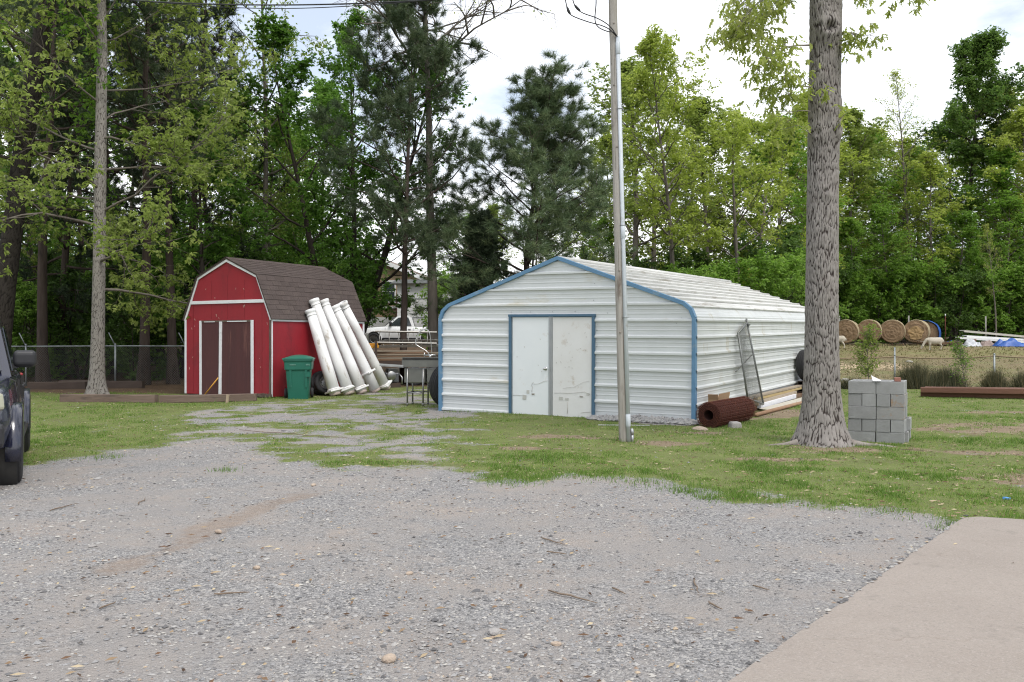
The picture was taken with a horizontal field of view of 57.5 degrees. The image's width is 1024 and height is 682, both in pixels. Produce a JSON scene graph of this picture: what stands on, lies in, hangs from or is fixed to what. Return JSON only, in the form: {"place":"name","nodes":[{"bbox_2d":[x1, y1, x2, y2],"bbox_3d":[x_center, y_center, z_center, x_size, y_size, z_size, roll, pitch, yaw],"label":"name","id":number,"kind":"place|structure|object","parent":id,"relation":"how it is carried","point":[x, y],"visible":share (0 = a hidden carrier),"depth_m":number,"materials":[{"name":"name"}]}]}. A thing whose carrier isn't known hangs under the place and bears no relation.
{"place":"outdoors","nodes":[
{"label":"outdoors","id":0,"kind":"place"},
{"bbox_2d":[0,336,1023,681],"bbox_3d":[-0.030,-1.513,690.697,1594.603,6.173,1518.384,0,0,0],"label":"ground","id":1,"kind":"structure","parent":0,"point":[232,524],"depth_m":7.39,"materials":[{"name":"gravel"}]},
{"bbox_2d":[0,319,36,485],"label":"navy pickup","id":2,"kind":"object","parent":1,"relation":"on","point":[15,410],"visible":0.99,"depth_m":10.20,"materials":[{"name":"paint"}]},
{"bbox_2d":[0,10,67,316],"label":"broadleaf tree","id":3,"kind":"object","parent":1,"relation":"on","point":[7,169],"visible":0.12,"depth_m":33.09,"materials":[{"name":"green plant"}]},
{"bbox_2d":[11,282,58,374],"bbox_3d":[-16.795,-0.078,31.273,2.689,3.733,2.544,0,0,-11],"label":"undergrowth bush","id":4,"kind":"object","parent":1,"relation":"on","point":[18,309],"visible":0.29,"depth_m":31.11,"materials":[{"name":"green plant"}]},
{"bbox_2d":[14,246,77,376],"bbox_3d":[-18.586,-0.813,34.862,4.158,5.450,3.772,0,0,-36],"label":"undergrowth bush","id":5,"kind":"object","parent":1,"relation":"on","point":[25,331],"visible":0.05,"depth_m":34.79,"materials":[{"name":"green plant"}]},
{"bbox_2d":[0,0,94,369],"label":"oak tree","id":6,"kind":"object","parent":1,"relation":"on","point":[30,253],"visible":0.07,"depth_m":37.47,"materials":[{"name":"green plant"}]},
{"bbox_2d":[11,277,89,379],"bbox_3d":[-16.384,-0.191,32.381,2.714,3.982,2.868,0,0,2],"label":"undergrowth bush","id":7,"kind":"object","parent":1,"relation":"on","point":[32,339],"visible":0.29,"depth_m":32.31,"materials":[{"name":"green plant"}]},
{"bbox_2d":[26,260,135,378],"bbox_3d":[-15.110,-0.528,33.053,3.696,4.845,3.352,0,0,-9],"label":"undergrowth bush","id":8,"kind":"object","parent":1,"relation":"on","point":[52,281],"visible":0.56,"depth_m":32.54,"materials":[{"name":"green plant"}]},
{"bbox_2d":[0,0,164,381],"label":"pine tree","id":9,"kind":"object","parent":1,"relation":"on","point":[42,319],"visible":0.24,"depth_m":29.93,"materials":[{"name":"green plant"}]},
{"bbox_2d":[0,0,165,378],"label":"shaded pine","id":10,"kind":"object","parent":1,"relation":"on","point":[63,291],"visible":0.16,"depth_m":32.85,"materials":[{"name":"green plant"}]},
{"bbox_2d":[0,0,186,347],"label":"leaning oak","id":11,"kind":"object","parent":1,"relation":"on","point":[13,235],"visible":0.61,"depth_m":25.90,"materials":[{"name":"green plant"}]},
{"bbox_2d":[11,333,184,385],"bbox_3d":[-13.136,0.625,29.198,10.154,1.791,0.068,0,0,0],"label":"fence","id":12,"kind":"object","parent":1,"relation":"on","point":[114,357],"visible":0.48,"depth_m":29.20,"materials":[{"name":"metal"}]},
{"bbox_2d":[1,0,201,373],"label":"shaded pine","id":13,"kind":"object","parent":1,"relation":"on","point":[88,251],"visible":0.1,"depth_m":34.66,"materials":[{"name":"green plant"}]},
{"bbox_2d":[60,394,158,402],"bbox_3d":[-9.758,1.390,22.600,2.429,0.199,0.208,0,0,7],"label":"timber","id":14,"kind":"object","parent":1,"relation":"on","point":[141,398],"visible":0.98,"depth_m":22.51,"materials":[{"name":"wood"}]},
{"bbox_2d":[82,277,184,380],"bbox_3d":[-12.956,-0.238,31.856,2.850,4.118,3.142,0,0,-1],"label":"undergrowth bush","id":15,"kind":"object","parent":1,"relation":"on","point":[119,318],"visible":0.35,"depth_m":31.70,"materials":[{"name":"green plant"}]},
{"bbox_2d":[42,0,232,384],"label":"pine tree","id":16,"kind":"object","parent":1,"relation":"on","point":[144,337],"visible":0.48,"depth_m":28.84,"materials":[{"name":"green plant"}]},
{"bbox_2d":[71,1,228,363],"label":"shaded pine","id":17,"kind":"object","parent":1,"relation":"on","point":[136,184],"visible":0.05,"depth_m":40.88,"materials":[{"name":"green plant"}]},
{"bbox_2d":[0,0,307,393],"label":"grey oak","id":18,"kind":"object","parent":1,"relation":"on","point":[104,233],"visible":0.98,"depth_m":24.89,"materials":[{"name":"green plant"}]},
{"bbox_2d":[87,0,250,383],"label":"pine tree","id":19,"kind":"object","parent":1,"relation":"on","point":[172,363],"visible":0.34,"depth_m":29.95,"materials":[{"name":"green plant"}]},
{"bbox_2d":[113,236,226,376],"bbox_3d":[-11.998,-0.867,33.600,4.123,5.724,3.901,0,0,-6],"label":"undergrowth bush","id":20,"kind":"object","parent":1,"relation":"on","point":[155,261],"visible":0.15,"depth_m":32.80,"materials":[{"name":"green plant"}]},
{"bbox_2d":[141,100,256,326],"bbox_3d":[-10.305,-3.259,31.012,3.817,9.476,4.536,0,0,-23],"label":"broadleaf tree","id":21,"kind":"object","parent":1,"relation":"on","point":[202,255],"visible":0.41,"depth_m":30.95,"materials":[{"name":"green plant"}]},
{"bbox_2d":[141,0,257,238],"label":"pine tree","id":22,"kind":"object","parent":1,"relation":"on","point":[197,48],"visible":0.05,"depth_m":38.00,"materials":[{"name":"green plant"}]},
{"bbox_2d":[106,0,293,377],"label":"shaded pine","id":23,"kind":"object","parent":1,"relation":"on","point":[217,13],"visible":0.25,"depth_m":33.55,"materials":[{"name":"green plant"}]},
{"bbox_2d":[150,220,260,344],"bbox_3d":[-10.706,-1.160,33.800,4.410,6.470,4.661,0,0,45],"label":"undergrowth bush","id":24,"kind":"object","parent":1,"relation":"on","point":[232,245],"visible":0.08,"depth_m":32.94,"materials":[{"name":"green plant"}]},
{"bbox_2d":[159,393,256,402],"bbox_3d":[-7.315,1.380,22.511,2.246,0.183,0.204,-1,0,-9],"label":"timber","id":25,"kind":"object","parent":1,"relation":"on","point":[201,398],"visible":0.96,"depth_m":22.41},
{"bbox_2d":[205,87,302,262],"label":"oak tree","id":26,"kind":"object","parent":1,"relation":"on","point":[229,221],"visible":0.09,"depth_m":42.03,"materials":[{"name":"green plant"}]},
{"bbox_2d":[190,0,332,260],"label":"slim tree","id":27,"kind":"object","parent":1,"relation":"on","point":[265,191],"visible":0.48,"depth_m":33.90,"materials":[{"name":"green plant"}]},
{"bbox_2d":[182,257,366,397],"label":"red shed","id":28,"kind":"structure","parent":1,"relation":"on","point":[247,328],"depth_m":24.51,"materials":[{"name":"wood"}]},
{"bbox_2d":[202,323,218,393],"bbox_3d":[-7.980,0.465,24.741,0.700,1.900,0.026,0,0,29],"label":"door","id":29,"kind":"structure","parent":28,"relation":"in","point":[210,331],"depth_m":24.73,"materials":[{"name":"wood"}]},
{"bbox_2d":[222,322,250,393],"bbox_3d":[-7.162,0.465,24.278,1.080,1.900,0.026,0,0,29],"label":"door","id":30,"kind":"structure","parent":28,"relation":"in","point":[236,336],"depth_m":24.26,"materials":[{"name":"wood"}]},
{"bbox_2d":[226,103,324,263],"bbox_3d":[-9.359,-3.838,36.285,3.806,10.427,4.969,0,0,3],"label":"broadleaf tree","id":31,"kind":"object","parent":1,"relation":"on","point":[292,204],"visible":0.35,"depth_m":35.45,"materials":[{"name":"green plant"}]},
{"bbox_2d":[282,355,314,398],"bbox_3d":[-5.382,0.900,23.586,0.750,1.107,0.853,0,0,-8],"label":"wheelie bin","id":32,"kind":"object","parent":1,"relation":"on","point":[298,368],"visible":1,"depth_m":23.25,"materials":[{"name":"green plastic"}]},
{"bbox_2d":[268,76,377,301],"bbox_3d":[-8.164,-5.100,39.967,5.089,12.635,6.048,0,0,-8],"label":"broadleaf tree","id":33,"kind":"object","parent":1,"relation":"on","point":[324,95],"visible":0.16,"depth_m":39.33,"materials":[{"name":"green plant"}]},
{"bbox_2d":[305,308,343,395],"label":"column","id":34,"kind":"structure","parent":1,"relation":"on","point":[330,378],"depth_m":24.56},
{"bbox_2d":[309,298,354,395],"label":"column","id":35,"kind":"structure","parent":1,"relation":"on","point":[341,373],"depth_m":24.87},
{"bbox_2d":[208,2,476,335],"bbox_3d":[-5.876,-5.761,33.677,8.987,14.637,8.880,0,0,27],"label":"maple tree","id":36,"kind":"object","parent":1,"relation":"on","point":[337,244],"visible":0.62,"depth_m":32.39,"materials":[{"name":"green plant"}]},
{"bbox_2d":[320,298,368,393],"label":"column","id":37,"kind":"structure","parent":1,"relation":"on","point":[356,378],"depth_m":25.28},
{"bbox_2d":[332,303,379,392],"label":"column","id":38,"kind":"structure","parent":1,"relation":"on","point":[365,370],"depth_m":25.77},
{"bbox_2d":[339,300,391,389],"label":"column","id":39,"kind":"structure","parent":1,"relation":"on","point":[384,382],"depth_m":26.48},
{"bbox_2d":[361,255,426,339],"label":"tan house","id":40,"kind":"structure","parent":1,"relation":"on","point":[396,266],"depth_m":65.80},
{"bbox_2d":[366,315,425,344],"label":"white pickup","id":41,"kind":"object","parent":1,"relation":"on","point":[392,325],"visible":0.45,"depth_m":54.59,"materials":[{"name":"paint"}]},
{"bbox_2d":[301,0,490,383],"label":"thin pine","id":42,"kind":"object","parent":1,"relation":"on","point":[401,17],"visible":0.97,"depth_m":30.03,"materials":[{"name":"green plant"}]},
{"bbox_2d":[379,328,437,405],"bbox_3d":[-2.214,0.593,21.604,1.591,1.782,0.586,0,0,8],"label":"steel sink","id":43,"kind":"object","parent":1,"relation":"on","point":[417,375],"visible":0.89,"depth_m":21.35,"materials":[{"name":"silver metal"}]},
{"bbox_2d":[391,279,450,339],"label":"white outbuilding","id":44,"kind":"structure","parent":1,"relation":"on","point":[410,284],"depth_m":62.05,"materials":[{"name":"grey metal"}]},
{"bbox_2d":[413,267,462,349],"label":"undergrowth bush","id":45,"kind":"object","parent":1,"relation":"on","point":[442,290],"visible":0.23,"depth_m":43.37,"materials":[{"name":"green plant"}]},
{"bbox_2d":[334,0,559,367],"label":"bare hardwood","id":46,"kind":"object","parent":1,"relation":"on","point":[432,308],"visible":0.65,"depth_m":31.50,"materials":[{"name":"brown plant"}]},
{"bbox_2d":[442,207,512,308],"bbox_3d":[-1.187,-1.506,32.062,3.165,6.204,3.348,0,0,0],"label":"cedar tree","id":47,"kind":"object","parent":1,"relation":"on","point":[482,249],"visible":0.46,"depth_m":31.64,"materials":[{"name":"green plant"}]},
{"bbox_2d":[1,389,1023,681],"bbox_3d":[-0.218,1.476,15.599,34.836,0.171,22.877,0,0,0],"label":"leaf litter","id":48,"kind":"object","parent":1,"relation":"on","point":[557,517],"visible":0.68,"depth_m":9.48,"materials":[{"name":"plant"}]},
{"bbox_2d":[73,395,968,530],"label":"grass tussocks","id":49,"kind":"object","parent":1,"relation":"on","point":[691,489],"depth_m":10.07,"materials":[{"name":"plant"}]},
{"bbox_2d":[408,48,641,317],"bbox_3d":[0.601,-4.110,32.673,9.202,11.248,9.834,0,0,38],"label":"bushy pine","id":50,"kind":"object","parent":1,"relation":"on","point":[548,154],"visible":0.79,"depth_m":31.35,"materials":[{"name":"green plant"}]},
{"bbox_2d":[557,216,613,262],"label":"spring tree","id":51,"kind":"object","parent":1,"relation":"on","point":[606,236],"visible":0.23,"depth_m":50.09,"materials":[{"name":"green plant"}]},
{"bbox_2d":[438,256,804,419],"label":"metal garage","id":52,"kind":"structure","parent":1,"relation":"on","point":[540,339],"depth_m":18.82,"materials":[{"name":"white metal"}]},
{"bbox_2d":[513,317,548,414],"bbox_3d":[0.365,0.540,18.951,0.830,2.040,0.120,1,1,29],"label":"door","id":53,"kind":"structure","parent":52,"relation":"in","point":[530,334],"depth_m":18.96,"materials":[{"name":"white paint"}]},
{"bbox_2d":[553,317,591,417],"bbox_3d":[1.196,0.550,18.518,0.850,2.050,0.054,1,1,30],"label":"door","id":54,"kind":"structure","parent":52,"relation":"in","point":[571,335],"depth_m":18.50,"materials":[{"name":"paint"}]},
{"bbox_2d":[735,318,763,404],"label":"wire gate","id":55,"kind":"structure","parent":52,"relation":"attached to","point":[744,370],"depth_m":19.76,"materials":[{"name":"metal"}]},
{"bbox_2d":[609,0,633,441],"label":"utility pole","id":56,"kind":"object","parent":1,"relation":"on","point":[626,432],"visible":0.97,"depth_m":14.18,"materials":[{"name":"grey wood"}]},
{"bbox_2d":[554,56,722,265],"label":"spring tree","id":57,"kind":"object","parent":1,"relation":"on","point":[629,66],"visible":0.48,"depth_m":46.70,"materials":[{"name":"green plant"}]},
{"bbox_2d":[586,413,700,424],"bbox_3d":[2.448,1.474,17.567,2.253,0.197,0.388,0,0,29],"label":"stone heap","id":58,"kind":"object","parent":1,"relation":"on","point":[639,418],"visible":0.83,"depth_m":17.41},
{"bbox_2d":[587,71,722,269],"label":"spring tree","id":59,"kind":"object","parent":1,"relation":"on","point":[653,252],"visible":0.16,"depth_m":52.06,"materials":[{"name":"green plant"}]},
{"bbox_2d":[626,243,697,271],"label":"hedge bush","id":60,"kind":"object","parent":1,"relation":"on","point":[644,264],"visible":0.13,"depth_m":44.73,"materials":[{"name":"green plant"}]},
{"bbox_2d":[597,23,739,269],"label":"yellow oak","id":61,"kind":"object","parent":1,"relation":"on","point":[648,47],"visible":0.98,"depth_m":41.93,"materials":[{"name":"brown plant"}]},
{"bbox_2d":[646,94,755,271],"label":"spring tree","id":62,"kind":"object","parent":1,"relation":"on","point":[693,120],"visible":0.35,"depth_m":53.58,"materials":[{"name":"green plant"}]},
{"bbox_2d":[696,396,756,427],"bbox_3d":[4.030,1.309,17.362,0.486,0.480,1.864,0,1,36],"label":"wire roll","id":63,"kind":"object","parent":1,"relation":"on","point":[714,414],"visible":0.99,"depth_m":16.87,"materials":[{"name":"metal"}]},
{"bbox_2d":[696,248,776,291],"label":"hedge bush","id":64,"kind":"object","parent":1,"relation":"on","point":[727,270],"visible":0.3,"depth_m":41.48,"materials":[{"name":"green plant"}]},
{"bbox_2d":[688,107,796,284],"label":"spring tree","id":65,"kind":"object","parent":1,"relation":"on","point":[742,211],"visible":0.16,"depth_m":55.83,"materials":[{"name":"green plant"}]},
{"bbox_2d":[680,104,807,287],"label":"forked oak","id":66,"kind":"object","parent":1,"relation":"on","point":[738,144],"visible":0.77,"depth_m":45.21,"materials":[{"name":"green plant"}]},
{"bbox_2d":[700,118,805,267],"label":"spring tree","id":67,"kind":"object","parent":1,"relation":"on","point":[753,153],"visible":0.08,"depth_m":59.85,"materials":[{"name":"green plant"}]},
{"bbox_2d":[723,225,805,304],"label":"hedge bush","id":68,"kind":"object","parent":1,"relation":"on","point":[790,240],"visible":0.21,"depth_m":45.90,"materials":[{"name":"green plant"}]},
{"bbox_2d":[742,246,805,305],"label":"hedge bush","id":69,"kind":"object","parent":1,"relation":"on","point":[779,268],"visible":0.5,"depth_m":42.30,"materials":[{"name":"green plant"}]},
{"bbox_2d":[721,113,853,284],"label":"spring tree","id":70,"kind":"object","parent":1,"relation":"on","point":[794,161],"visible":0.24,"depth_m":52.06,"materials":[{"name":"green plant"}]},
{"bbox_2d":[746,86,879,305],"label":"spring tree","id":71,"kind":"object","parent":1,"relation":"on","point":[803,114],"visible":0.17,"depth_m":56.52,"materials":[{"name":"green plant"}]},
{"bbox_2d":[698,0,943,447],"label":"oak","id":72,"kind":"object","parent":1,"relation":"on","point":[821,422],"visible":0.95,"depth_m":13.73,"materials":[{"name":"grey plant"}]},
{"bbox_2d":[763,99,882,285],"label":"spring tree","id":73,"kind":"object","parent":1,"relation":"on","point":[845,146],"visible":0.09,"depth_m":60.90,"materials":[{"name":"green plant"}]},
{"bbox_2d":[702,515,968,681],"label":"edge gravel","id":74,"kind":"structure","parent":1,"relation":"on","point":[845,599],"depth_m":5.98,"materials":[{"name":"gravel"}]},
{"bbox_2d":[790,107,907,341],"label":"pasture tree","id":75,"kind":"object","parent":1,"relation":"on","point":[854,129],"visible":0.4,"depth_m":62.85,"materials":[{"name":"green plant"}]},
{"bbox_2d":[838,261,878,323],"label":"edge bush","id":76,"kind":"object","parent":1,"relation":"on","point":[855,312],"visible":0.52,"depth_m":59.49,"materials":[{"name":"green plant"}]},
{"bbox_2d":[850,321,883,378],"bbox_3d":[10.457,0.478,27.545,0.947,2.200,1.037,0,0,19],"label":"sapling","id":77,"kind":"object","parent":1,"relation":"on","point":[868,340],"visible":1,"depth_m":27.54,"materials":[{"name":"green plant"}]},
{"bbox_2d":[838,217,906,342],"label":"pasture tree","id":78,"kind":"object","parent":1,"relation":"on","point":[855,226],"visible":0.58,"depth_m":60.24,"materials":[{"name":"green plant"}]},
{"bbox_2d":[841,264,908,343],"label":"edge bush","id":79,"kind":"object","parent":1,"relation":"on","point":[877,315],"visible":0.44,"depth_m":60.48,"materials":[{"name":"green plant"}]},
{"bbox_2d":[728,516,1023,681],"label":"concrete apron","id":80,"kind":"object","parent":1,"relation":"on","point":[942,607],"visible":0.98,"depth_m":4.98,"materials":[{"name":"concrete"}]},
{"bbox_2d":[839,129,929,312],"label":"pasture tree","id":81,"kind":"object","parent":1,"relation":"on","point":[879,183],"visible":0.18,"depth_m":65.54,"materials":[{"name":"green plant"}]},
{"bbox_2d":[850,203,922,314],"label":"pasture tree","id":82,"kind":"object","parent":1,"relation":"on","point":[878,212],"visible":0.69,"depth_m":60.97,"materials":[{"name":"green plant"}]},
{"bbox_2d":[852,133,957,341],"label":"pasture tree","id":83,"kind":"object","parent":1,"relation":"on","point":[906,164],"visible":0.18,"depth_m":70.11,"materials":[{"name":"green plant"}]},
{"bbox_2d":[870,252,940,343],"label":"edge bush","id":84,"kind":"object","parent":1,"relation":"on","point":[911,308],"visible":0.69,"depth_m":59.48,"materials":[{"name":"green plant"}]},
{"bbox_2d":[863,68,950,342],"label":"leafless tree","id":85,"kind":"object","parent":1,"relation":"on","point":[897,93],"visible":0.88,"depth_m":63.66,"materials":[{"name":"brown plant"}]},
{"bbox_2d":[904,320,930,342],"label":"hay bale","id":86,"kind":"object","parent":1,"relation":"on","point":[917,330],"visible":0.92,"depth_m":55.40},
{"bbox_2d":[889,361,948,388],"bbox_3d":[12.301,1.025,28.579,2.943,0.996,1.782,0,0,13],"label":"grass clump","id":87,"kind":"object","parent":1,"relation":"on","point":[917,378],"visible":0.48,"depth_m":28.29,"materials":[{"name":"plant"}]},
{"bbox_2d":[839,343,1023,386],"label":"pasture stubble","id":88,"kind":"object","parent":1,"relation":"on","point":[942,349],"visible":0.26,"depth_m":45.26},
{"bbox_2d":[895,257,968,341],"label":"edge bush","id":89,"kind":"object","parent":1,"relation":"on","point":[937,266],"visible":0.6,"depth_m":59.56,"materials":[{"name":"green plant"}]},
{"bbox_2d":[840,353,1023,385],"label":"fence","id":90,"kind":"object","parent":1,"relation":"on","point":[994,355],"visible":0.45,"depth_m":29.67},
{"bbox_2d":[887,149,983,315],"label":"pasture tree","id":91,"kind":"object","parent":1,"relation":"on","point":[931,172],"visible":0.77,"depth_m":62.38,"materials":[{"name":"green plant"}]},
{"bbox_2d":[873,119,1007,341],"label":"pasture tree","id":92,"kind":"object","parent":1,"relation":"on","point":[978,184],"visible":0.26,"depth_m":68.28,"materials":[{"name":"green plant"}]},
{"bbox_2d":[916,262,988,343],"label":"edge bush","id":93,"kind":"object","parent":1,"relation":"on","point":[954,303],"visible":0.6,"depth_m":59.27,"materials":[{"name":"green plant"}]},
{"bbox_2d":[928,366,981,386],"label":"grass clump","id":94,"kind":"object","parent":1,"relation":"on","point":[945,375],"visible":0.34,"depth_m":28.35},
{"bbox_2d":[919,209,998,334],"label":"pasture tree","id":95,"kind":"object","parent":1,"relation":"on","point":[964,219],"visible":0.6,"depth_m":60.70,"materials":[{"name":"green plant"}]},
{"bbox_2d":[912,25,1023,328],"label":"tall maple","id":96,"kind":"object","parent":1,"relation":"on","point":[980,51],"visible":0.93,"depth_m":65.32,"materials":[{"name":"green plant"}]},
{"bbox_2d":[921,393,1023,397],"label":"red beam","id":97,"kind":"structure","parent":1,"relation":"on","point":[973,395],"depth_m":23.98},
{"bbox_2d":[921,387,1023,393],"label":"red beam","id":98,"kind":"structure","parent":97,"relation":"on","point":[973,390],"depth_m":23.83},
{"bbox_2d":[933,261,1014,341],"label":"edge bush","id":99,"kind":"object","parent":1,"relation":"on","point":[987,307],"visible":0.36,"depth_m":59.82,"materials":[{"name":"green plant"}]},
{"bbox_2d":[926,84,1023,337],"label":"pasture tree","id":100,"kind":"object","parent":1,"relation":"on","point":[1020,101],"visible":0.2,"depth_m":66.47,"materials":[{"name":"green plant"}]},
{"bbox_2d":[942,145,1023,340],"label":"pasture tree","id":101,"kind":"object","parent":1,"relation":"on","point":[998,156],"visible":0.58,"depth_m":63.33,"materials":[{"name":"green plant"}]},
{"bbox_2d":[950,195,1023,336],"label":"pasture tree","id":102,"kind":"object","parent":1,"relation":"on","point":[1008,226],"visible":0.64,"depth_m":61.16,"materials":[{"name":"green plant"}]},
{"bbox_2d":[956,251,1023,340],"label":"edge bush","id":103,"kind":"object","parent":1,"relation":"on","point":[1007,326],"visible":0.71,"depth_m":59.43,"materials":[{"name":"green plant"}]},
{"bbox_2d":[977,105,1023,267],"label":"pasture tree","id":104,"kind":"object","parent":1,"relation":"on","point":[1009,134],"visible":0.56,"depth_m":63.14,"materials":[{"name":"green plant"}]},
{"bbox_2d":[995,261,1023,337],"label":"edge bush","id":105,"kind":"object","parent":1,"relation":"on","point":[1019,316],"visible":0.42,"depth_m":59.86,"materials":[{"name":"green plant"}]},
{"bbox_2d":[0,0,1023,282],"label":"sky","id":106,"kind":"structure","parent":0,"point":[919,44],"materials":[{"name":"white"}]},
{"bbox_2d":[23,389,1023,520],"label":"grass","id":107,"kind":"structure","parent":0,"point":[647,470],"depth_m":12.64,"materials":[{"name":"plant"}]},
{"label":"pallet","id":108,"kind":"object","parent":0,"visible":0},
{"bbox_2d":[880,320,905,342],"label":"hay bale","id":109,"kind":"object","parent":108,"relation":"on","point":[893,331],"visible":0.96,"depth_m":55.39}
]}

